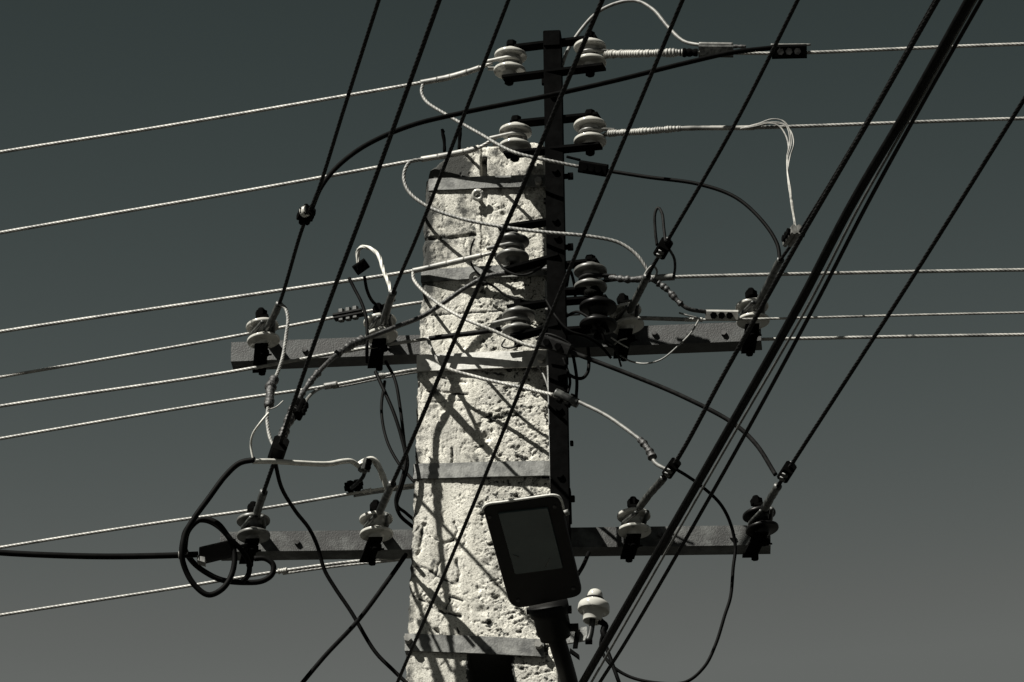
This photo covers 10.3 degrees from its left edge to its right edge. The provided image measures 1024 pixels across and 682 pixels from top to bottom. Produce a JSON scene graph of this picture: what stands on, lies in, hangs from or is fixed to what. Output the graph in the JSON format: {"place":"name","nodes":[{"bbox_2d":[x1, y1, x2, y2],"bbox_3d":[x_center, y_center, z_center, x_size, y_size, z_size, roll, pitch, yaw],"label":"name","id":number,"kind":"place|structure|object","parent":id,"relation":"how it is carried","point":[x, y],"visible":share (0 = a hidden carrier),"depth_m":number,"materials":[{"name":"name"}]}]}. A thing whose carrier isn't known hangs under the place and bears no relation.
{"place":"outdoors","nodes":[
{"label":"outdoors","id":0,"kind":"place"},
{"bbox_2d":[0,0,1023,681],"label":"sky","id":1,"kind":"structure","parent":0,"point":[897,553],"materials":[{"name":"grey"}]},
{"label":"ground","id":2,"kind":"structure","parent":0,"visible":0},
{"bbox_2d":[404,127,559,681],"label":"utility pole","id":3,"kind":"object","parent":2,"relation":"on","point":[478,626],"visible":0.86,"depth_m":12.25,"materials":[{"name":"concrete"}]},
{"bbox_2d":[0,559,399,616],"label":"overhead wire","id":4,"kind":"object","parent":3,"relation":"attached to","point":[285,571],"visible":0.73,"depth_m":12.50,"materials":[{"name":"metal"}]},
{"bbox_2d":[0,483,414,548],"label":"overhead wire","id":5,"kind":"object","parent":3,"relation":"attached to","point":[368,491],"visible":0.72,"depth_m":12.58,"materials":[{"name":"metal"}]},
{"bbox_2d":[344,479,362,492],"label":"wire clamp","id":6,"kind":"object","parent":5,"relation":"attached to","point":[349,483],"visible":0.79,"depth_m":12.50,"materials":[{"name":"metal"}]},
{"bbox_2d":[0,368,416,439],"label":"overhead wire","id":7,"kind":"object","parent":3,"relation":"attached to","point":[335,384],"visible":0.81,"depth_m":12.70,"materials":[{"name":"metal"}]},
{"bbox_2d":[0,301,568,378],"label":"overhead wire","id":8,"kind":"object","parent":3,"relation":"attached to","point":[177,346],"visible":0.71,"depth_m":12.83,"materials":[{"name":"metal"}]},
{"bbox_2d":[332,306,363,322],"bbox_3d":[-0.366,-0.060,12.741,0.070,0.031,0.017,-8,-28,15],"label":"wire clamp","id":9,"kind":"object","parent":8,"relation":"attached to","point":[349,314],"visible":0.98,"depth_m":12.73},
{"bbox_2d":[300,553,407,681],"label":"jumper cable","id":10,"kind":"object","parent":3,"relation":"attached to","point":[337,642],"visible":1,"depth_m":12.01,"materials":[{"name":"rubber"}]},
{"bbox_2d":[374,370,412,528],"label":"jumper cable","id":11,"kind":"object","parent":3,"relation":"attached to","point":[398,512],"visible":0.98,"depth_m":12.21,"materials":[{"name":"rubber"}]},
{"bbox_2d":[380,380,413,483],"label":"jumper cable","id":12,"kind":"object","parent":3,"relation":"attached to","point":[385,434],"visible":0.92,"depth_m":12.34,"materials":[{"name":"rubber"}]},
{"bbox_2d":[384,360,412,519],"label":"jumper cable","id":13,"kind":"object","parent":3,"relation":"attached to","point":[406,513],"visible":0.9,"depth_m":12.27,"materials":[{"name":"rubber"}]},
{"bbox_2d":[411,271,547,349],"bbox_3d":[-0.072,-0.077,12.267,0.368,0.284,0.060,-14,-30,26],"label":"jumper cable","id":14,"kind":"object","parent":3,"relation":"attached to","point":[424,292],"visible":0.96,"depth_m":12.22,"materials":[{"name":"metal"}]},
{"bbox_2d":[536,333,572,356],"bbox_3d":[0.091,0.009,12.145,0.079,0.063,0.041,-4,-27,8],"label":"wire clamp","id":15,"kind":"object","parent":14,"relation":"attached to","point":[556,345],"visible":0.94,"depth_m":12.13,"materials":[{"name":"metal"}]},
{"bbox_2d":[569,350,777,475],"bbox_3d":[0.314,0.141,12.051,0.491,0.347,0.013,-3,-27,6],"label":"jumper cable","id":16,"kind":"object","parent":15,"relation":"attached to","point":[684,397],"visible":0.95,"depth_m":12.06,"materials":[{"name":"metal"}]},
{"bbox_2d":[220,525,770,560],"bbox_3d":[-0.036,0.432,12.219,1.181,0.047,0.053,-1,-27,2],"label":"crossarm","id":17,"kind":"object","parent":3,"relation":"attached to","point":[351,544],"visible":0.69,"depth_m":12.20,"materials":[{"name":"metal"}]},
{"bbox_2d":[236,501,269,566],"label":"insulator","id":18,"kind":"object","parent":17,"relation":"attached to","point":[253,534],"visible":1,"depth_m":12.14,"materials":[{"name":"ceramic"}]},
{"bbox_2d":[197,539,247,566],"bbox_3d":[-0.588,0.444,11.947,0.046,0.231,0.406,-6,-27,11],"label":"anchor clamp","id":19,"kind":"object","parent":18,"relation":"attached to","point":[214,552],"visible":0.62,"depth_m":11.80,"materials":[{"name":"plastic"}]},
{"bbox_2d":[0,550,197,559],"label":"service cable","id":20,"kind":"object","parent":19,"relation":"attached to","point":[101,556],"visible":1,"depth_m":11.74,"materials":[{"name":"rubber"}]},
{"bbox_2d":[241,0,441,529],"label":"overhead wire","id":21,"kind":"object","parent":18,"relation":"attached to","point":[261,499],"visible":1,"depth_m":11.06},
{"bbox_2d":[268,435,289,458],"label":"wire clamp","id":22,"kind":"object","parent":21,"relation":"attached to","point":[277,450],"visible":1,"depth_m":11.79,"materials":[{"name":"plastic"}]},
{"bbox_2d":[252,458,359,468],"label":"jumper cable","id":23,"kind":"object","parent":22,"relation":"attached to","point":[355,463],"visible":1,"depth_m":11.86,"materials":[{"name":"metal"}]},
{"bbox_2d":[179,457,276,597],"bbox_3d":[-0.596,0.409,11.788,0.181,0.282,0.163,-7,-28,14],"label":"jumper cable","id":24,"kind":"object","parent":23,"relation":"hanging from","point":[228,581],"visible":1,"depth_m":11.75,"materials":[{"name":"rubber"}]},
{"bbox_2d":[185,516,251,582],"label":"jumper cable","id":25,"kind":"object","parent":24,"relation":"attached to","point":[232,541],"visible":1,"depth_m":11.76,"materials":[{"name":"rubber"}]},
{"bbox_2d":[274,464,407,681],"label":"jumper cable","id":26,"kind":"object","parent":21,"relation":"hanging from","point":[337,591],"visible":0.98,"depth_m":12.02,"materials":[{"name":"rubber"}]},
{"bbox_2d":[359,499,392,565],"bbox_3d":[-0.290,0.405,12.170,0.074,0.116,0.125,0,-27,0],"label":"insulator","id":27,"kind":"object","parent":17,"relation":"attached to","point":[375,533],"visible":1,"depth_m":12.13,"materials":[{"name":"ceramic"}]},
{"bbox_2d":[363,0,604,527],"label":"overhead wire","id":28,"kind":"object","parent":27,"relation":"attached to","point":[385,497],"visible":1,"depth_m":11.11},
{"bbox_2d":[358,456,387,489],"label":"jumper cable","id":29,"kind":"object","parent":28,"relation":"attached to","point":[380,470],"visible":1,"depth_m":11.98,"materials":[{"name":"metal"}]},
{"bbox_2d":[358,457,371,473],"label":"wire clamp","id":30,"kind":"object","parent":29,"relation":"attached to","point":[365,467],"visible":1,"depth_m":11.95,"materials":[{"name":"metal"}]},
{"bbox_2d":[617,496,650,562],"bbox_3d":[0.260,0.398,12.155,0.073,0.116,0.125,0,-27,0],"label":"insulator","id":31,"kind":"object","parent":17,"relation":"attached to","point":[633,530],"visible":1,"depth_m":12.12,"materials":[{"name":"ceramic"}]},
{"bbox_2d":[621,0,939,524],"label":"overhead wire","id":32,"kind":"object","parent":31,"relation":"attached to","point":[656,486],"visible":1,"depth_m":11.07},
{"bbox_2d":[662,457,680,478],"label":"wire clamp","id":33,"kind":"object","parent":32,"relation":"attached to","point":[669,470],"visible":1,"depth_m":11.88,"materials":[{"name":"metal"}]},
{"bbox_2d":[599,469,736,681],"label":"jumper cable","id":34,"kind":"object","parent":33,"relation":"attached to","point":[721,505],"visible":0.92,"depth_m":11.90,"materials":[{"name":"rubber"}]},
{"bbox_2d":[742,495,778,560],"bbox_3d":[0.530,0.394,12.148,0.077,0.116,0.125,0,-27,0],"label":"insulator","id":35,"kind":"object","parent":17,"relation":"attached to","point":[760,529],"visible":1,"depth_m":12.11,"materials":[{"name":"brown ceramic"}]},
{"bbox_2d":[748,96,1023,525],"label":"overhead wire","id":36,"kind":"object","parent":35,"relation":"attached to","point":[771,497],"visible":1,"depth_m":11.28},
{"bbox_2d":[777,461,796,482],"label":"wire clamp","id":37,"kind":"object","parent":36,"relation":"attached to","point":[785,474],"visible":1,"depth_m":11.89,"materials":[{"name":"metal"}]},
{"bbox_2d":[231,322,761,369],"bbox_3d":[-0.035,0.010,12.432,1.161,0.047,0.053,-2,-27,4],"label":"crossarm","id":38,"kind":"object","parent":3,"relation":"attached to","point":[701,338],"visible":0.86,"depth_m":12.41,"materials":[{"name":"metal"}]},
{"bbox_2d":[246,307,279,375],"bbox_3d":[-0.542,-0.004,12.409,0.075,0.116,0.142,0,-27,0],"label":"insulator","id":39,"kind":"object","parent":38,"relation":"attached to","point":[261,341],"visible":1,"depth_m":12.36,"materials":[{"name":"ceramic"}]},
{"bbox_2d":[250,0,380,334],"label":"overhead wire","id":40,"kind":"object","parent":39,"relation":"attached to","point":[270,324],"visible":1,"depth_m":11.76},
{"bbox_2d":[264,303,289,444],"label":"jumper cable","id":41,"kind":"object","parent":40,"relation":"hanging from","point":[271,387],"visible":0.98,"depth_m":12.00,"materials":[{"name":"metal"}]},
{"bbox_2d":[296,204,315,224],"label":"wire clamp","id":42,"kind":"object","parent":40,"relation":"attached to","point":[305,215],"visible":1,"depth_m":11.88,"materials":[{"name":"metal"}]},
{"bbox_2d":[363,302,397,370],"bbox_3d":[-0.285,-0.014,12.390,0.076,0.116,0.142,0,-27,0],"label":"insulator","id":43,"kind":"object","parent":38,"relation":"attached to","point":[379,345],"visible":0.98,"depth_m":12.35,"materials":[{"name":"ceramic"}]},
{"bbox_2d":[0,316,530,407],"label":"overhead wire","id":44,"kind":"object","parent":43,"relation":"attached to","point":[461,334],"visible":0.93,"depth_m":12.41,"materials":[{"name":"metal"}]},
{"bbox_2d":[427,338,553,395],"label":"jumper cable","id":45,"kind":"object","parent":44,"relation":"attached to","point":[437,359],"visible":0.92,"depth_m":12.23,"materials":[{"name":"metal"}]},
{"bbox_2d":[369,0,510,329],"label":"overhead wire","id":46,"kind":"object","parent":43,"relation":"attached to","point":[386,317],"visible":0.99,"depth_m":11.79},
{"bbox_2d":[356,245,391,290],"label":"jumper cable","id":47,"kind":"object","parent":46,"relation":"attached to","point":[377,254],"visible":1,"depth_m":12.29,"materials":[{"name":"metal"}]},
{"bbox_2d":[352,258,369,274],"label":"wire clamp","id":48,"kind":"object","parent":47,"relation":"attached to","point":[360,266],"visible":1,"depth_m":12.31,"materials":[{"name":"metal"}]},
{"bbox_2d":[347,277,368,362],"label":"jumper cable","id":49,"kind":"object","parent":48,"relation":"hanging from","point":[365,317],"visible":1,"depth_m":12.29,"materials":[{"name":"rubber"}]},
{"bbox_2d":[609,293,643,361],"bbox_3d":[0.248,-0.035,12.348,0.077,0.116,0.142,0,-27,0],"label":"insulator","id":50,"kind":"object","parent":38,"relation":"attached to","point":[629,325],"visible":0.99,"depth_m":12.30,"materials":[{"name":"ceramic"}]},
{"bbox_2d":[614,0,799,320],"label":"overhead wire","id":51,"kind":"object","parent":50,"relation":"attached to","point":[632,306],"visible":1,"depth_m":11.74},
{"bbox_2d":[653,237,672,259],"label":"wire clamp","id":52,"kind":"object","parent":51,"relation":"attached to","point":[661,250],"visible":1,"depth_m":12.01,"materials":[{"name":"metal"}]},
{"bbox_2d":[653,206,666,245],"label":"jumper cable","id":53,"kind":"object","parent":52,"relation":"attached to","point":[657,208],"visible":1,"depth_m":12.04,"materials":[{"name":"metal"}]},
{"bbox_2d":[638,311,1023,321],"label":"overhead wire","id":54,"kind":"object","parent":50,"relation":"attached to","point":[685,319],"visible":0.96,"depth_m":12.18,"materials":[{"name":"metal"}]},
{"bbox_2d":[620,319,698,363],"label":"jumper cable","id":55,"kind":"object","parent":54,"relation":"hanging from","point":[677,346],"visible":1,"depth_m":12.18,"materials":[{"name":"metal"}]},
{"bbox_2d":[705,310,738,320],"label":"wire clamp","id":56,"kind":"object","parent":54,"relation":"attached to","point":[721,315],"visible":1,"depth_m":12.19,"materials":[{"name":"metal"}]},
{"bbox_2d":[735,287,769,356],"bbox_3d":[0.520,-0.046,12.326,0.074,0.116,0.142,0,-27,0],"label":"insulator","id":57,"kind":"object","parent":38,"relation":"attached to","point":[748,348],"visible":0.79,"depth_m":12.29,"materials":[{"name":"ceramic"}]},
{"bbox_2d":[740,0,934,315],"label":"overhead wire","id":58,"kind":"object","parent":57,"relation":"attached to","point":[771,276],"visible":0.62,"depth_m":12.09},
{"bbox_2d":[781,224,804,246],"bbox_3d":[0.593,-0.221,11.989,0.039,0.022,0.065,7,-28,-14],"label":"wire clamp","id":59,"kind":"object","parent":58,"relation":"attached to","point":[790,236],"visible":0.76,"depth_m":11.97,"materials":[{"name":"metal"}]},
{"bbox_2d":[761,333,1023,340],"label":"overhead wire","id":60,"kind":"object","parent":57,"relation":"attached to","point":[905,336],"visible":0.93,"depth_m":12.34,"materials":[{"name":"metal"}]},
{"bbox_2d":[481,494,580,681],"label":"street light","id":61,"kind":"object","parent":3,"relation":"attached to","point":[531,541],"visible":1,"depth_m":11.65,"materials":[{"name":"black metal"}]},
{"bbox_2d":[396,0,684,681],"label":"overhead wire","id":62,"kind":"object","parent":3,"relation":"attached to","point":[612,166],"visible":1,"depth_m":10.38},
{"bbox_2d":[542,30,574,539],"bbox_3d":[0.100,-0.101,12.337,0.069,1.244,0.149,0,-27,0],"label":"steel upright","id":63,"kind":"object","parent":3,"relation":"attached to","point":[556,176],"visible":0.85,"depth_m":12.30,"materials":[{"name":"metal"}]},
{"bbox_2d":[278,266,546,437],"bbox_3d":[-0.234,0.064,12.145,0.656,0.598,0.160,13,-30,-24],"label":"jumper cable","id":64,"kind":"object","parent":63,"relation":"attached to","point":[360,340],"visible":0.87,"depth_m":12.23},
{"bbox_2d":[293,398,308,420],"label":"wire clamp","id":65,"kind":"object","parent":64,"relation":"attached to","point":[302,406],"visible":0.7,"depth_m":11.94,"materials":[{"name":"metal"}]},
{"bbox_2d":[498,218,558,274],"bbox_3d":[0.038,-0.206,12.355,0.143,0.120,0.044,-8,-28,16],"label":"insulator rack","id":66,"kind":"object","parent":63,"relation":"attached to","point":[531,263],"visible":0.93,"depth_m":12.33,"materials":[{"name":"metal"}]},
{"bbox_2d":[496,225,529,265],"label":"insulator","id":67,"kind":"object","parent":66,"relation":"attached to","point":[510,255],"visible":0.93,"depth_m":12.35,"materials":[{"name":"ceramic"}]},
{"bbox_2d":[0,241,524,333],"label":"overhead wire","id":68,"kind":"object","parent":67,"relation":"attached to","point":[442,264],"visible":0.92,"depth_m":12.53,"materials":[{"name":"metal"}]},
{"bbox_2d":[494,257,546,275],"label":"jumper cable","id":69,"kind":"object","parent":67,"relation":"attached to","point":[516,274],"visible":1,"depth_m":12.31,"materials":[{"name":"metal"}]},
{"bbox_2d":[507,299,558,339],"bbox_3d":[0.048,-0.046,12.271,0.120,0.085,0.042,-8,-28,16],"label":"insulator rack","id":70,"kind":"object","parent":63,"relation":"attached to","point":[535,331],"visible":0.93,"depth_m":12.26,"materials":[{"name":"metal"}]},
{"bbox_2d":[502,299,535,346],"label":"insulator","id":71,"kind":"object","parent":70,"relation":"attached to","point":[516,325],"visible":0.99,"depth_m":12.26,"materials":[{"name":"ceramic"}]},
{"bbox_2d":[503,111,602,158],"bbox_3d":[0.092,-0.451,12.464,0.220,0.103,0.044,-8,-28,16],"label":"insulator rack","id":72,"kind":"object","parent":63,"relation":"attached to","point":[566,148],"visible":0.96,"depth_m":12.45,"materials":[{"name":"metal"}]},
{"bbox_2d":[499,115,531,161],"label":"insulator","id":73,"kind":"object","parent":72,"relation":"attached to","point":[513,142],"visible":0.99,"depth_m":12.47,"materials":[{"name":"ceramic"}]},
{"bbox_2d":[0,131,527,234],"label":"overhead wire","id":74,"kind":"object","parent":73,"relation":"attached to","point":[454,153],"visible":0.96,"depth_m":12.65,"materials":[{"name":"metal"}]},
{"bbox_2d":[402,158,651,273],"bbox_3d":[0.026,-0.280,12.376,0.564,0.380,0.052,-9,-28,17],"label":"jumper cable","id":75,"kind":"object","parent":74,"relation":"hanging from","point":[624,245],"visible":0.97,"depth_m":12.35,"materials":[{"name":"metal"}]},
{"bbox_2d":[574,109,606,155],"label":"insulator","id":76,"kind":"object","parent":72,"relation":"attached to","point":[588,135],"visible":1,"depth_m":12.42,"materials":[{"name":"ceramic"}]},
{"bbox_2d":[578,117,1023,136],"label":"overhead wire","id":77,"kind":"object","parent":76,"relation":"attached to","point":[611,132],"visible":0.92,"depth_m":12.35,"materials":[{"name":"metal"}]},
{"bbox_2d":[740,118,795,224],"bbox_3d":[0.589,-0.350,12.176,0.098,0.385,0.259,11,-29,-20],"label":"frayed wire","id":78,"kind":"object","parent":77,"relation":"hanging from","point":[762,123],"visible":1,"depth_m":12.30,"materials":[{"name":"metal"}]},
{"bbox_2d":[501,34,605,81],"bbox_3d":[0.095,-0.624,12.552,0.233,0.101,0.048,-8,-28,16],"label":"insulator rack","id":79,"kind":"object","parent":63,"relation":"attached to","point":[539,74],"visible":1,"depth_m":12.54,"materials":[{"name":"metal"}]},
{"bbox_2d":[494,39,526,85],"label":"insulator","id":80,"kind":"object","parent":79,"relation":"attached to","point":[507,66],"visible":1,"depth_m":12.56,"materials":[{"name":"ceramic"}]},
{"bbox_2d":[0,55,521,153],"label":"overhead wire","id":81,"kind":"object","parent":80,"relation":"attached to","point":[455,75],"visible":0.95,"depth_m":12.74,"materials":[{"name":"metal"}]},
{"bbox_2d":[420,84,577,167],"bbox_3d":[-0.027,-0.482,12.468,0.411,0.319,0.057,-13,-30,23],"label":"jumper cable","id":82,"kind":"object","parent":81,"relation":"hanging from","point":[428,103],"visible":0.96,"depth_m":12.42,"materials":[{"name":"metal"}]},
{"bbox_2d":[566,155,608,176],"bbox_3d":[0.164,-0.377,12.341,0.093,0.060,0.040,-5,-27,9],"label":"wire clamp","id":83,"kind":"object","parent":82,"relation":"attached to","point":[592,168],"visible":0.99,"depth_m":12.32,"materials":[{"name":"metal"}]},
{"bbox_2d":[607,169,780,259],"bbox_3d":[0.371,-0.272,12.212,0.432,0.308,0.023,-9,-28,17],"label":"jumper cable","id":84,"kind":"object","parent":83,"relation":"attached to","point":[756,214],"visible":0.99,"depth_m":12.22,"materials":[{"name":"rubber"}]},
{"bbox_2d":[574,31,606,77],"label":"insulator","id":85,"kind":"object","parent":79,"relation":"attached to","point":[590,57],"visible":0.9,"depth_m":12.51,"materials":[{"name":"ceramic"}]},
{"bbox_2d":[582,42,1023,58],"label":"overhead wire","id":86,"kind":"object","parent":85,"relation":"attached to","point":[646,53],"visible":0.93,"depth_m":12.44,"materials":[{"name":"metal"}]},
{"bbox_2d":[698,42,745,57],"bbox_3d":[0.460,-0.637,12.440,0.105,0.043,0.033,-2,-27,4],"label":"wire clamp","id":87,"kind":"object","parent":86,"relation":"attached to","point":[706,48],"visible":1,"depth_m":12.43,"materials":[{"name":"metal"}]},
{"bbox_2d":[563,0,698,66],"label":"jumper cable","id":88,"kind":"object","parent":87,"relation":"attached to","point":[656,12],"visible":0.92,"depth_m":12.59,"materials":[{"name":"metal"}]},
{"bbox_2d":[771,43,810,58],"bbox_3d":[0.609,-0.633,12.425,0.087,0.041,0.049,0,-27,0],"label":"wire clamp","id":89,"kind":"object","parent":86,"relation":"attached to","point":[791,51],"visible":0.88,"depth_m":12.41,"materials":[{"name":"metal"}]},
{"bbox_2d":[310,45,772,208],"bbox_3d":[0.073,-0.457,12.150,1.053,0.585,0.034,9,-28,-17],"label":"jumper cable","id":90,"kind":"object","parent":89,"relation":"attached to","point":[339,164],"visible":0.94,"depth_m":12.17,"materials":[{"name":"rubber"}]},
{"bbox_2d":[553,388,579,407],"bbox_3d":[0.116,0.121,12.096,0.058,0.046,0.021,-2,-27,4],"label":"wire clamp","id":91,"kind":"object","parent":63,"relation":"attached to","point":[565,397],"visible":1,"depth_m":12.09,"materials":[{"name":"metal"}]},
{"bbox_2d":[577,400,664,469],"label":"jumper cable","id":92,"kind":"object","parent":91,"relation":"attached to","point":[649,451],"visible":1,"depth_m":11.98,"materials":[{"name":"metal"}]},
{"bbox_2d":[571,349,578,397],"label":"jumper cable","id":93,"kind":"object","parent":63,"relation":"attached to","point":[576,375],"visible":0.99,"depth_m":12.21,"materials":[{"name":"rubber"}]},
{"bbox_2d":[545,299,611,358],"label":"jumper cable","id":94,"kind":"object","parent":63,"relation":"attached to","point":[577,333],"visible":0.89,"depth_m":12.19,"materials":[{"name":"rubber"}]},
{"bbox_2d":[570,347,590,379],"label":"jumper cable","id":95,"kind":"object","parent":63,"relation":"attached to","point":[585,375],"visible":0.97,"depth_m":12.22,"materials":[{"name":"rubber"}]},
{"bbox_2d":[564,258,599,295],"bbox_3d":[0.138,-0.136,12.290,0.106,0.082,0.035,-8,-28,16],"label":"insulator rack","id":96,"kind":"object","parent":63,"relation":"attached to","point":[571,291],"visible":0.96,"depth_m":12.28,"materials":[{"name":"metal"}]},
{"bbox_2d":[574,254,606,295],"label":"insulator","id":97,"kind":"object","parent":96,"relation":"attached to","point":[584,268],"visible":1,"depth_m":12.26,"materials":[{"name":"ceramic"}]},
{"bbox_2d":[578,268,1023,283],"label":"overhead wire","id":98,"kind":"object","parent":97,"relation":"attached to","point":[627,279],"visible":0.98,"depth_m":12.20,"materials":[{"name":"metal"}]},
{"bbox_2d":[650,277,705,313],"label":"jumper cable","id":99,"kind":"object","parent":98,"relation":"attached to","point":[672,295],"visible":1,"depth_m":12.19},
{"bbox_2d":[565,294,609,334],"bbox_3d":[0.147,-0.055,12.245,0.124,0.090,0.033,-8,-28,16],"label":"insulator rack","id":100,"kind":"object","parent":63,"relation":"attached to","point":[575,300],"visible":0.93,"depth_m":12.23,"materials":[{"name":"metal"}]},
{"bbox_2d":[579,291,616,339],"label":"insulator","id":101,"kind":"object","parent":100,"relation":"attached to","point":[598,310],"visible":1,"depth_m":12.21,"materials":[{"name":"brown ceramic"}]},
{"bbox_2d":[567,310,617,348],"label":"jumper cable","id":102,"kind":"object","parent":101,"relation":"attached to","point":[596,326],"visible":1,"depth_m":12.19,"materials":[{"name":"rubber"}]},
{"bbox_2d":[566,588,609,659],"bbox_3d":[0.145,0.597,11.910,0.120,0.168,0.068,0,-27,0],"label":"pin insulator","id":103,"kind":"object","parent":3,"relation":"attached to","point":[593,608],"visible":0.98,"depth_m":11.91,"materials":[{"name":"ceramic"}]},
{"bbox_2d":[579,0,974,681],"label":"service cable","id":104,"kind":"object","parent":3,"relation":"attached to","point":[811,280],"visible":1,"depth_m":10.18,"materials":[{"name":"rubber"}]},
{"bbox_2d":[590,0,976,681],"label":"service cable","id":105,"kind":"object","parent":3,"relation":"attached to","point":[790,334],"visible":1,"depth_m":10.23,"materials":[{"name":"rubber"}]},
{"bbox_2d":[598,0,982,681],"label":"service cable","id":106,"kind":"object","parent":3,"relation":"attached to","point":[848,240],"visible":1,"depth_m":10.19,"materials":[{"name":"rubber"}]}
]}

